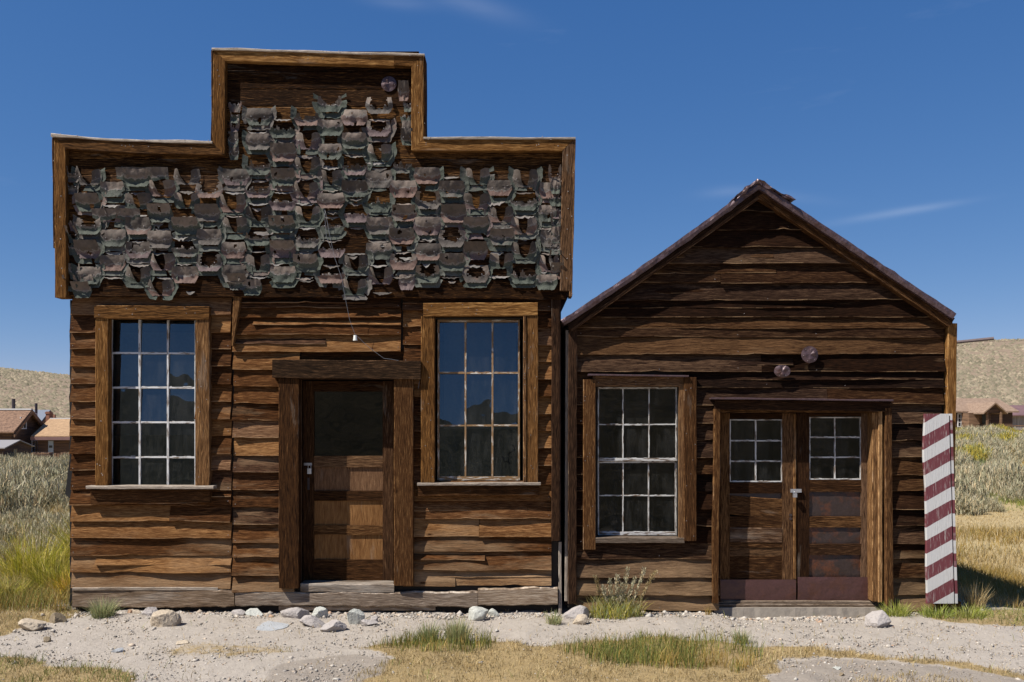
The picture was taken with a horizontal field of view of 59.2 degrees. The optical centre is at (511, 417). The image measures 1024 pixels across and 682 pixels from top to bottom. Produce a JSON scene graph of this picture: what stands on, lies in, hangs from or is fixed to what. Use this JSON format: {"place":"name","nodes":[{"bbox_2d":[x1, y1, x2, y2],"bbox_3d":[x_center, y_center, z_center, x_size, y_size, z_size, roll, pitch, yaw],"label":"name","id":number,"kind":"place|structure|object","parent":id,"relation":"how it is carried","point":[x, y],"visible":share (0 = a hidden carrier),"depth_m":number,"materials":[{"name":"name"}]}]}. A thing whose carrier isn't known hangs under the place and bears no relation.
{"place":"outdoors","nodes":[
{"label":"outdoors","id":0,"kind":"place"},
{"bbox_2d":[0,523,69,593],"bbox_3d":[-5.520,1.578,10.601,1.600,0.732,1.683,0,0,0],"label":"tall grass","id":1,"kind":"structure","parent":0,"point":[33,556],"depth_m":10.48,"materials":[{"name":"plant"}]},
{"bbox_2d":[28,505,69,563],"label":"tall grass","id":2,"kind":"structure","parent":0,"point":[60,536],"depth_m":10.94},
{"bbox_2d":[38,563,69,596],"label":"tall grass","id":3,"kind":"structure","parent":0,"point":[65,582],"depth_m":9.42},
{"bbox_2d":[0,340,1023,681],"bbox_3d":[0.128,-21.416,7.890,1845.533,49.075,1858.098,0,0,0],"label":"ground","id":4,"kind":"structure","parent":0,"point":[92,642],"depth_m":7.55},
{"bbox_2d":[0,538,17,553],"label":"sagebrush","id":5,"kind":"object","parent":4,"relation":"on","point":[5,543],"visible":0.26,"depth_m":12.54,"materials":[{"name":"green plant"}]},
{"bbox_2d":[0,544,17,561],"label":"sagebrush","id":6,"kind":"object","parent":4,"relation":"on","point":[3,547],"visible":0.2,"depth_m":11.83,"materials":[{"name":"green plant"}]},
{"bbox_2d":[0,466,19,482],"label":"sagebrush","id":7,"kind":"object","parent":4,"relation":"on","point":[5,473],"visible":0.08,"depth_m":22.40,"materials":[{"name":"green plant"}]},
{"bbox_2d":[0,520,20,545],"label":"sagebrush","id":8,"kind":"object","parent":4,"relation":"on","point":[4,530],"visible":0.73,"depth_m":13.56,"materials":[{"name":"green plant"}]},
{"bbox_2d":[0,458,26,471],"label":"sagebrush","id":9,"kind":"object","parent":4,"relation":"on","point":[5,465],"visible":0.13,"depth_m":28.36,"materials":[{"name":"green plant"}]},
{"bbox_2d":[0,469,30,507],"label":"sagebrush","id":10,"kind":"object","parent":4,"relation":"on","point":[6,476],"visible":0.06,"depth_m":18.41,"materials":[{"name":"green plant"}]},
{"bbox_2d":[0,440,34,456],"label":"plank shed","id":11,"kind":"structure","parent":4,"relation":"on","point":[9,446],"depth_m":53.45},
{"bbox_2d":[0,574,39,602],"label":"tall grass","id":12,"kind":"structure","parent":4,"relation":"on","point":[18,589],"depth_m":9.37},
{"bbox_2d":[8,518,32,530],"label":"sagebrush","id":13,"kind":"object","parent":4,"relation":"on","point":[23,521],"visible":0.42,"depth_m":15.66,"materials":[{"name":"green plant"}]},
{"bbox_2d":[0,399,43,451],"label":"shingled house","id":14,"kind":"structure","parent":4,"relation":"on","point":[24,425],"depth_m":74.72,"materials":[{"name":"brown wood"}]},
{"bbox_2d":[31,440,36,451],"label":"window","id":15,"kind":"structure","parent":14,"relation":"in","point":[34,442],"depth_m":76.45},
{"bbox_2d":[0,472,46,515],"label":"sagebrush","id":16,"kind":"object","parent":4,"relation":"on","point":[18,497],"visible":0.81,"depth_m":17.50,"materials":[{"name":"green plant"}]},
{"bbox_2d":[7,461,39,472],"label":"sagebrush","id":17,"kind":"object","parent":4,"relation":"on","point":[31,466],"visible":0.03,"depth_m":28.76,"materials":[{"name":"green plant"}]},
{"bbox_2d":[12,451,37,459],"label":"sagebrush","id":18,"kind":"object","parent":4,"relation":"on","point":[27,456],"visible":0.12,"depth_m":52.56,"materials":[{"name":"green plant"}]},
{"bbox_2d":[10,457,41,466],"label":"sagebrush","id":19,"kind":"object","parent":4,"relation":"on","point":[19,461],"visible":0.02,"depth_m":32.65,"materials":[{"name":"green plant"}]},
{"bbox_2d":[0,504,54,526],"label":"sagebrush","id":20,"kind":"object","parent":4,"relation":"on","point":[21,514],"visible":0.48,"depth_m":16.05,"materials":[{"name":"green plant"}]},
{"bbox_2d":[18,618,46,630],"bbox_3d":[-4.322,1.875,8.097,0.258,0.133,0.197,0,0,32],"label":"stone","id":21,"kind":"object","parent":4,"relation":"on","point":[29,624],"visible":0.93,"depth_m":8.04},
{"bbox_2d":[9,459,67,487],"bbox_3d":[-11.844,1.575,22.796,2.184,1.079,2.273,0,0,23],"label":"sagebrush","id":22,"kind":"object","parent":4,"relation":"on","point":[28,473],"visible":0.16,"depth_m":22.52,"materials":[{"name":"green plant"}]},
{"bbox_2d":[19,464,59,484],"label":"sagebrush","id":23,"kind":"object","parent":4,"relation":"on","point":[43,471],"visible":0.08,"depth_m":22.82,"materials":[{"name":"green plant"}]},
{"bbox_2d":[20,455,62,469],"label":"sagebrush","id":24,"kind":"object","parent":4,"relation":"on","point":[42,463],"visible":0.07,"depth_m":30.02,"materials":[{"name":"green plant"}]},
{"bbox_2d":[15,473,68,505],"bbox_3d":[-10.303,1.621,19.649,1.938,0.869,1.414,0,0,22],"label":"sagebrush","id":25,"kind":"object","parent":4,"relation":"on","point":[41,479],"visible":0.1,"depth_m":19.68,"materials":[{"name":"green plant"}]},
{"bbox_2d":[32,452,53,457],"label":"lumber pile","id":26,"kind":"object","parent":4,"relation":"on","point":[50,454],"visible":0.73,"depth_m":61.35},
{"bbox_2d":[33,403,53,422],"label":"metal roofed house","id":27,"kind":"structure","parent":4,"relation":"on","point":[41,414],"depth_m":83.54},
{"bbox_2d":[20,518,69,547],"bbox_3d":[-6.957,1.717,13.578,0.836,0.484,0.901,0,0,-33],"label":"sagebrush","id":28,"kind":"object","parent":4,"relation":"on","point":[47,524],"visible":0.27,"depth_m":13.46,"materials":[{"name":"green plant"}]},
{"bbox_2d":[23,472,69,511],"bbox_3d":[-9.729,1.584,19.174,1.674,0.902,1.677,0,0,-31],"label":"sagebrush","id":29,"kind":"object","parent":4,"relation":"on","point":[54,495],"visible":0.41,"depth_m":18.87,"materials":[{"name":"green plant"}]},
{"bbox_2d":[24,532,68,557],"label":"sagebrush","id":30,"kind":"object","parent":4,"relation":"on","point":[43,544],"visible":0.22,"depth_m":12.07,"materials":[{"name":"green plant"}]},
{"bbox_2d":[25,509,69,530],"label":"sagebrush","id":31,"kind":"object","parent":4,"relation":"on","point":[52,516],"visible":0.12,"depth_m":14.68,"materials":[{"name":"green plant"}]},
{"bbox_2d":[30,411,69,453],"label":"tan roofed house","id":32,"kind":"structure","parent":4,"relation":"on","point":[50,434],"depth_m":74.60,"materials":[{"name":"wood"}]},
{"bbox_2d":[48,441,53,453],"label":"door","id":33,"kind":"structure","parent":32,"relation":"in","point":[50,443],"depth_m":74.53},
{"bbox_2d":[39,517,69,532],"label":"sagebrush","id":34,"kind":"object","parent":4,"relation":"on","point":[58,522],"visible":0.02,"depth_m":14.34,"materials":[{"name":"green plant"}]},
{"bbox_2d":[49,612,66,623],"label":"stone","id":35,"kind":"object","parent":4,"relation":"on","point":[56,617],"visible":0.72,"depth_m":8.35,"materials":[{"name":"stone"}]},
{"bbox_2d":[51,458,68,473],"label":"sagebrush","id":36,"kind":"object","parent":4,"relation":"on","point":[67,464],"visible":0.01,"depth_m":26.75,"materials":[{"name":"green plant"}]},
{"bbox_2d":[57,452,69,461],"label":"sagebrush","id":37,"kind":"object","parent":4,"relation":"on","point":[63,456],"visible":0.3,"depth_m":56.79,"materials":[{"name":"green plant"}]},
{"bbox_2d":[60,496,69,514],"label":"sagebrush","id":38,"kind":"object","parent":4,"relation":"on","point":[65,507],"visible":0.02,"depth_m":17.71,"materials":[{"name":"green plant"}]},
{"bbox_2d":[79,595,123,618],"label":"grass tuft","id":39,"kind":"object","parent":4,"relation":"on","point":[103,611],"visible":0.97,"depth_m":8.57,"materials":[{"name":"plant"}]},
{"bbox_2d":[141,607,157,615],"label":"stone","id":40,"kind":"object","parent":4,"relation":"on","point":[148,611],"visible":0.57,"depth_m":8.72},
{"bbox_2d":[150,609,181,626],"bbox_3d":[-3.171,1.859,8.257,0.272,0.201,0.189,0,0,-23],"label":"stone","id":41,"kind":"object","parent":4,"relation":"on","point":[165,618],"visible":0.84,"depth_m":8.19,"materials":[{"name":"stone"}]},
{"bbox_2d":[231,609,244,615],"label":"stone","id":42,"kind":"object","parent":4,"relation":"on","point":[240,612],"visible":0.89,"depth_m":8.82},
{"bbox_2d":[245,608,262,615],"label":"stone","id":43,"kind":"object","parent":4,"relation":"on","point":[253,611],"visible":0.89,"depth_m":8.78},
{"bbox_2d":[256,621,288,630],"bbox_3d":[-2.204,1.912,8.265,0.310,0.027,0.466,0,0,0],"label":"stone","id":44,"kind":"object","parent":4,"relation":"on","point":[265,626],"visible":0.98,"depth_m":8.22,"materials":[{"name":"stone"}]},
{"bbox_2d":[280,607,309,618],"bbox_3d":[-2.081,1.884,8.600,0.262,0.159,0.154,0,0,7],"label":"stone","id":45,"kind":"object","parent":4,"relation":"on","point":[297,612],"visible":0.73,"depth_m":8.54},
{"bbox_2d":[299,615,324,627],"bbox_3d":[-1.833,1.885,8.329,0.263,0.132,0.158,0,0,0],"label":"stone","id":46,"kind":"object","parent":4,"relation":"on","point":[311,621],"visible":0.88,"depth_m":8.28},
{"bbox_2d":[51,48,575,613],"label":"false front building","id":47,"kind":"structure","parent":4,"relation":"on","point":[231,380],"depth_m":8.91,"materials":[{"name":"brown wood"}]},
{"bbox_2d":[86,305,216,504],"bbox_3d":[-3.557,-0.125,8.952,1.252,1.970,0.217,0,0,0],"label":"window","id":48,"kind":"structure","parent":47,"relation":"in","point":[103,492],"depth_m":8.90,"materials":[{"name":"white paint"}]},
{"bbox_2d":[303,381,392,580],"bbox_3d":[-1.660,0.651,9.146,0.913,2.044,0.048,0,0,0],"label":"door","id":49,"kind":"structure","parent":47,"relation":"in","point":[348,500],"depth_m":9.13,"materials":[{"name":"brown wood"}]},
{"bbox_2d":[324,208,419,387],"bbox_3d":[-1.393,-1.230,8.876,0.981,1.883,0.093,0,0,-2],"label":"hanging wire","id":50,"kind":"object","parent":47,"relation":"hanging from","point":[355,337],"visible":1,"depth_m":8.84,"materials":[{"name":"black metal"}]},
{"bbox_2d":[417,302,540,495],"bbox_3d":[-0.325,-0.182,8.961,1.216,1.911,0.204,0,0,0],"label":"window","id":51,"kind":"structure","parent":47,"relation":"in","point":[427,486],"depth_m":8.90,"materials":[{"name":"paint"}]},
{"bbox_2d":[312,606,327,617],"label":"stone","id":52,"kind":"object","parent":4,"relation":"on","point":[319,612],"visible":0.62,"depth_m":8.67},
{"bbox_2d":[320,619,346,631],"bbox_3d":[-1.614,1.887,8.111,0.228,0.134,0.152,0,0,-36],"label":"stone","id":53,"kind":"object","parent":4,"relation":"on","point":[334,625],"visible":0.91,"depth_m":8.07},
{"bbox_2d":[346,609,364,624],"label":"stone","id":54,"kind":"object","parent":4,"relation":"on","point":[355,616],"visible":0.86,"depth_m":8.36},
{"bbox_2d":[361,619,377,625],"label":"stone","id":55,"kind":"object","parent":4,"relation":"on","point":[366,622],"visible":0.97,"depth_m":8.32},
{"bbox_2d":[416,617,442,642],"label":"grass tuft","id":56,"kind":"object","parent":4,"relation":"on","point":[424,628],"visible":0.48,"depth_m":7.71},
{"bbox_2d":[442,614,474,643],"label":"grass tuft","id":57,"kind":"object","parent":4,"relation":"on","point":[462,627],"visible":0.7,"depth_m":7.66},
{"bbox_2d":[468,606,487,620],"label":"stone","id":58,"kind":"object","parent":4,"relation":"on","point":[476,613],"visible":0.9,"depth_m":8.63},
{"bbox_2d":[488,608,498,616],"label":"stone","id":59,"kind":"object","parent":4,"relation":"on","point":[492,612],"visible":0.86,"depth_m":8.79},
{"bbox_2d":[0,603,1023,681],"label":"dry turf","id":60,"kind":"structure","parent":4,"relation":"on","point":[636,648],"depth_m":7.18,"materials":[{"name":"yellow plant"}]},
{"bbox_2d":[0,338,1023,429],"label":"hill scrub","id":61,"kind":"object","parent":4,"relation":"on","point":[965,389],"visible":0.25,"depth_m":205.48,"materials":[{"name":"plant"}]},
{"bbox_2d":[543,608,563,624],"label":"grass tuft","id":62,"kind":"object","parent":4,"relation":"on","point":[553,621],"visible":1,"depth_m":8.37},
{"bbox_2d":[562,605,589,618],"bbox_3d":[0.612,1.898,8.698,0.249,0.183,0.192,0,0,17],"label":"stone","id":63,"kind":"object","parent":4,"relation":"on","point":[573,613],"visible":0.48,"depth_m":8.63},
{"bbox_2d":[573,614,587,624],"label":"stone","id":64,"kind":"object","parent":4,"relation":"on","point":[580,619],"visible":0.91,"depth_m":8.37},
{"bbox_2d":[580,567,657,619],"bbox_3d":[0.990,1.687,8.754,0.862,0.517,0.598,0,0,0],"label":"sage plant","id":65,"kind":"object","parent":4,"relation":"on","point":[620,606],"visible":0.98,"depth_m":8.74,"materials":[{"name":"green plant"}]},
{"bbox_2d":[731,627,754,643],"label":"grass tuft","id":66,"kind":"object","parent":4,"relation":"on","point":[741,637],"visible":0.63,"depth_m":7.63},
{"bbox_2d":[560,179,993,617],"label":"gabled building","id":67,"kind":"structure","parent":4,"relation":"on","point":[741,367],"depth_m":8.97,"materials":[{"name":"wood"}]},
{"bbox_2d":[583,374,696,549],"bbox_3d":[1.265,0.436,8.981,1.123,1.736,0.203,0,0,0],"label":"window","id":68,"kind":"structure","parent":67,"relation":"in","point":[687,386],"depth_m":8.91,"materials":[{"name":"brown wood"}]},
{"bbox_2d":[720,413,801,599],"bbox_3d":[2.502,0.902,9.105,0.824,1.893,0.070,0,0,0],"label":"door","id":69,"kind":"structure","parent":67,"relation":"in","point":[758,547],"depth_m":9.10,"materials":[{"name":"brown wood"}]},
{"bbox_2d":[796,413,870,600],"bbox_3d":[3.268,0.901,9.110,0.779,1.892,0.059,0,0,0],"label":"door","id":70,"kind":"structure","parent":67,"relation":"in","point":[831,513],"depth_m":9.10,"materials":[{"name":"brown wood"}]},
{"bbox_2d":[922,414,960,613],"bbox_3d":[4.218,0.967,8.925,0.364,2.011,0.250,0,0,0],"label":"pole","id":71,"kind":"object","parent":67,"relation":"attached to","point":[940,525],"visible":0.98,"depth_m":8.83,"materials":[{"name":"paint"}]},
{"bbox_2d":[864,610,890,627],"bbox_3d":[3.388,1.892,8.358,0.187,0.209,0.172,0,0,-25],"label":"stone","id":72,"kind":"object","parent":4,"relation":"on","point":[878,619],"visible":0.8,"depth_m":8.32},
{"bbox_2d":[875,599,922,616],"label":"grass tuft","id":73,"kind":"object","parent":4,"relation":"on","point":[897,609],"visible":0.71,"depth_m":8.75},
{"bbox_2d":[910,603,959,618],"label":"grass tuft","id":74,"kind":"object","parent":4,"relation":"on","point":[927,612],"visible":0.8,"depth_m":8.73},
{"bbox_2d":[955,496,972,514],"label":"sagebrush","id":75,"kind":"object","parent":4,"relation":"on","point":[963,507],"visible":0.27,"depth_m":19.77,"materials":[{"name":"green plant"}]},
{"bbox_2d":[955,462,972,473],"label":"sagebrush","id":76,"kind":"object","parent":4,"relation":"on","point":[959,467],"visible":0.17,"depth_m":28.04,"materials":[{"name":"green plant"}]},
{"bbox_2d":[955,447,974,471],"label":"sagebrush","id":77,"kind":"object","parent":4,"relation":"on","point":[960,458],"visible":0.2,"depth_m":28.96,"materials":[{"name":"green plant"}]},
{"bbox_2d":[955,447,974,464],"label":"sagebrush","id":78,"kind":"object","parent":4,"relation":"on","point":[970,457],"visible":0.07,"depth_m":30.47,"materials":[{"name":"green plant"}]},
{"bbox_2d":[955,436,984,448],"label":"sagebrush","id":79,"kind":"object","parent":4,"relation":"on","point":[960,443],"visible":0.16,"depth_m":34.64,"materials":[{"name":"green plant"}]},
{"bbox_2d":[961,424,978,431],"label":"sagebrush","id":80,"kind":"object","parent":4,"relation":"on","point":[970,427],"visible":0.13,"depth_m":54.03,"materials":[{"name":"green plant"}]},
{"bbox_2d":[947,601,994,618],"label":"grass tuft","id":81,"kind":"object","parent":4,"relation":"on","point":[974,611],"visible":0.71,"depth_m":8.68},
{"bbox_2d":[956,446,986,466],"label":"rabbitbrush","id":82,"kind":"object","parent":4,"relation":"on","point":[975,457],"visible":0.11,"depth_m":30.90,"materials":[{"name":"yellow plant"}]},
{"bbox_2d":[955,487,990,515],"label":"sagebrush","id":83,"kind":"object","parent":4,"relation":"on","point":[973,508],"visible":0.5,"depth_m":19.69,"materials":[{"name":"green plant"}]},
{"bbox_2d":[959,442,987,448],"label":"rabbitbrush","id":84,"kind":"object","parent":4,"relation":"on","point":[978,445],"visible":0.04,"depth_m":33.93,"materials":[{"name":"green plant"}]},
{"bbox_2d":[960,428,988,436],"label":"sagebrush","id":85,"kind":"object","parent":4,"relation":"on","point":[978,432],"visible":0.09,"depth_m":44.97,"materials":[{"name":"green plant"}]},
{"bbox_2d":[955,472,995,507],"bbox_3d":[10.244,1.627,20.937,1.702,1.023,1.896,0,0,-9],"label":"sagebrush","id":86,"kind":"object","parent":4,"relation":"on","point":[970,488],"visible":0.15,"depth_m":20.63,"materials":[{"name":"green plant"}]},
{"bbox_2d":[957,580,996,610],"bbox_3d":[4.636,1.751,8.985,0.473,0.364,0.491,0,0,-11],"label":"grass tuft","id":87,"kind":"object","parent":4,"relation":"on","point":[972,600],"visible":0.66,"depth_m":8.97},
{"bbox_2d":[962,445,993,463],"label":"rabbitbrush","id":88,"kind":"object","parent":4,"relation":"on","point":[976,450],"visible":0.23,"depth_m":31.34,"materials":[{"name":"yellow plant"}]},
{"bbox_2d":[958,458,1006,490],"bbox_3d":[12.944,1.534,24.625,1.655,0.943,1.827,0,0,31],"label":"sagebrush","id":89,"kind":"object","parent":4,"relation":"on","point":[975,471],"visible":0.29,"depth_m":24.50,"materials":[{"name":"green plant"}]},
{"bbox_2d":[966,445,999,459],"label":"rabbitbrush","id":90,"kind":"object","parent":4,"relation":"on","point":[985,450],"visible":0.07,"depth_m":31.95,"materials":[{"name":"yellow plant"}]},
{"bbox_2d":[975,424,1002,431],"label":"sagebrush","id":91,"kind":"object","parent":4,"relation":"on","point":[986,428],"visible":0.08,"depth_m":51.95,"materials":[{"name":"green plant"}]},
{"bbox_2d":[972,432,1006,443],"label":"sagebrush","id":92,"kind":"object","parent":4,"relation":"on","point":[984,438],"visible":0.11,"depth_m":40.62,"materials":[{"name":"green plant"}]},
{"bbox_2d":[956,398,1023,430],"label":"porch house","id":93,"kind":"structure","parent":4,"relation":"on","point":[977,412],"depth_m":74.20,"materials":[{"name":"brown"}]},
{"bbox_2d":[957,413,961,426],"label":"window","id":94,"kind":"structure","parent":93,"relation":"in","point":[959,422],"depth_m":74.24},
{"bbox_2d":[980,413,990,427],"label":"door","id":95,"kind":"structure","parent":93,"relation":"in","point":[982,416],"depth_m":74.21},
{"bbox_2d":[977,494,1007,512],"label":"sagebrush","id":96,"kind":"object","parent":4,"relation":"on","point":[996,505],"visible":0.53,"depth_m":20.31,"materials":[{"name":"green plant"}]},
{"bbox_2d":[985,426,1006,434],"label":"sagebrush","id":97,"kind":"object","parent":4,"relation":"on","point":[992,429],"visible":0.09,"depth_m":49.22,"materials":[{"name":"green plant"}]},
{"bbox_2d":[982,448,1013,463],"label":"sagebrush","id":98,"kind":"object","parent":4,"relation":"on","point":[999,455],"visible":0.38,"depth_m":31.27,"materials":[{"name":"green plant"}]},
{"bbox_2d":[974,445,1021,462],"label":"sagebrush","id":99,"kind":"object","parent":4,"relation":"on","point":[1005,451],"visible":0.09,"depth_m":32.02,"materials":[{"name":"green plant"}]},
{"bbox_2d":[984,438,1013,449],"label":"sagebrush","id":100,"kind":"object","parent":4,"relation":"on","point":[995,442],"visible":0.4,"depth_m":39.27,"materials":[{"name":"green plant"}]},
{"bbox_2d":[987,458,1010,464],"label":"sagebrush","id":101,"kind":"object","parent":4,"relation":"on","point":[1001,461],"visible":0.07,"depth_m":30.02,"materials":[{"name":"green plant"}]},
{"bbox_2d":[975,459,1023,494],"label":"sagebrush","id":102,"kind":"object","parent":4,"relation":"on","point":[1000,478],"visible":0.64,"depth_m":23.09,"materials":[{"name":"green plant"}]},
{"bbox_2d":[985,430,1018,440],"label":"rabbitbrush","id":103,"kind":"object","parent":4,"relation":"on","point":[1007,434],"visible":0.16,"depth_m":42.37,"materials":[{"name":"yellow plant"}]},
{"bbox_2d":[987,457,1023,474],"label":"sagebrush","id":104,"kind":"object","parent":4,"relation":"on","point":[1014,464],"visible":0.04,"depth_m":24.62,"materials":[{"name":"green plant"}]},
{"bbox_2d":[993,479,1023,502],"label":"sagebrush","id":105,"kind":"object","parent":4,"relation":"on","point":[1009,492],"visible":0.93,"depth_m":22.04,"materials":[{"name":"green plant"}]},
{"bbox_2d":[1006,428,1023,443],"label":"sagebrush","id":106,"kind":"object","parent":4,"relation":"on","point":[1020,435],"visible":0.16,"depth_m":41.14,"materials":[{"name":"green plant"}]},
{"bbox_2d":[1010,405,1023,429],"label":"red roofed barn","id":107,"kind":"structure","parent":4,"relation":"on","point":[1018,418],"depth_m":85.00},
{"bbox_2d":[1010,436,1023,451],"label":"sagebrush","id":108,"kind":"object","parent":4,"relation":"on","point":[1015,444],"visible":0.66,"depth_m":38.78,"materials":[{"name":"green plant"}]},
{"bbox_2d":[1012,445,1023,462],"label":"sagebrush","id":109,"kind":"object","parent":4,"relation":"on","point":[1019,454],"visible":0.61,"depth_m":33.16,"materials":[{"name":"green plant"}]},
{"bbox_2d":[0,449,1023,612],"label":"meadow grass","id":110,"kind":"structure","parent":0,"point":[1015,581],"depth_m":12.32,"materials":[{"name":"plant"}]},
{"bbox_2d":[0,608,1023,681],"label":"gravel","id":111,"kind":"structure","parent":0,"point":[460,614],"depth_m":8.04,"materials":[{"name":"gravel"}]},
{"bbox_2d":[0,0,1023,374],"label":"sky","id":112,"kind":"structure","parent":0,"point":[897,126],"materials":[{"name":"blue"}]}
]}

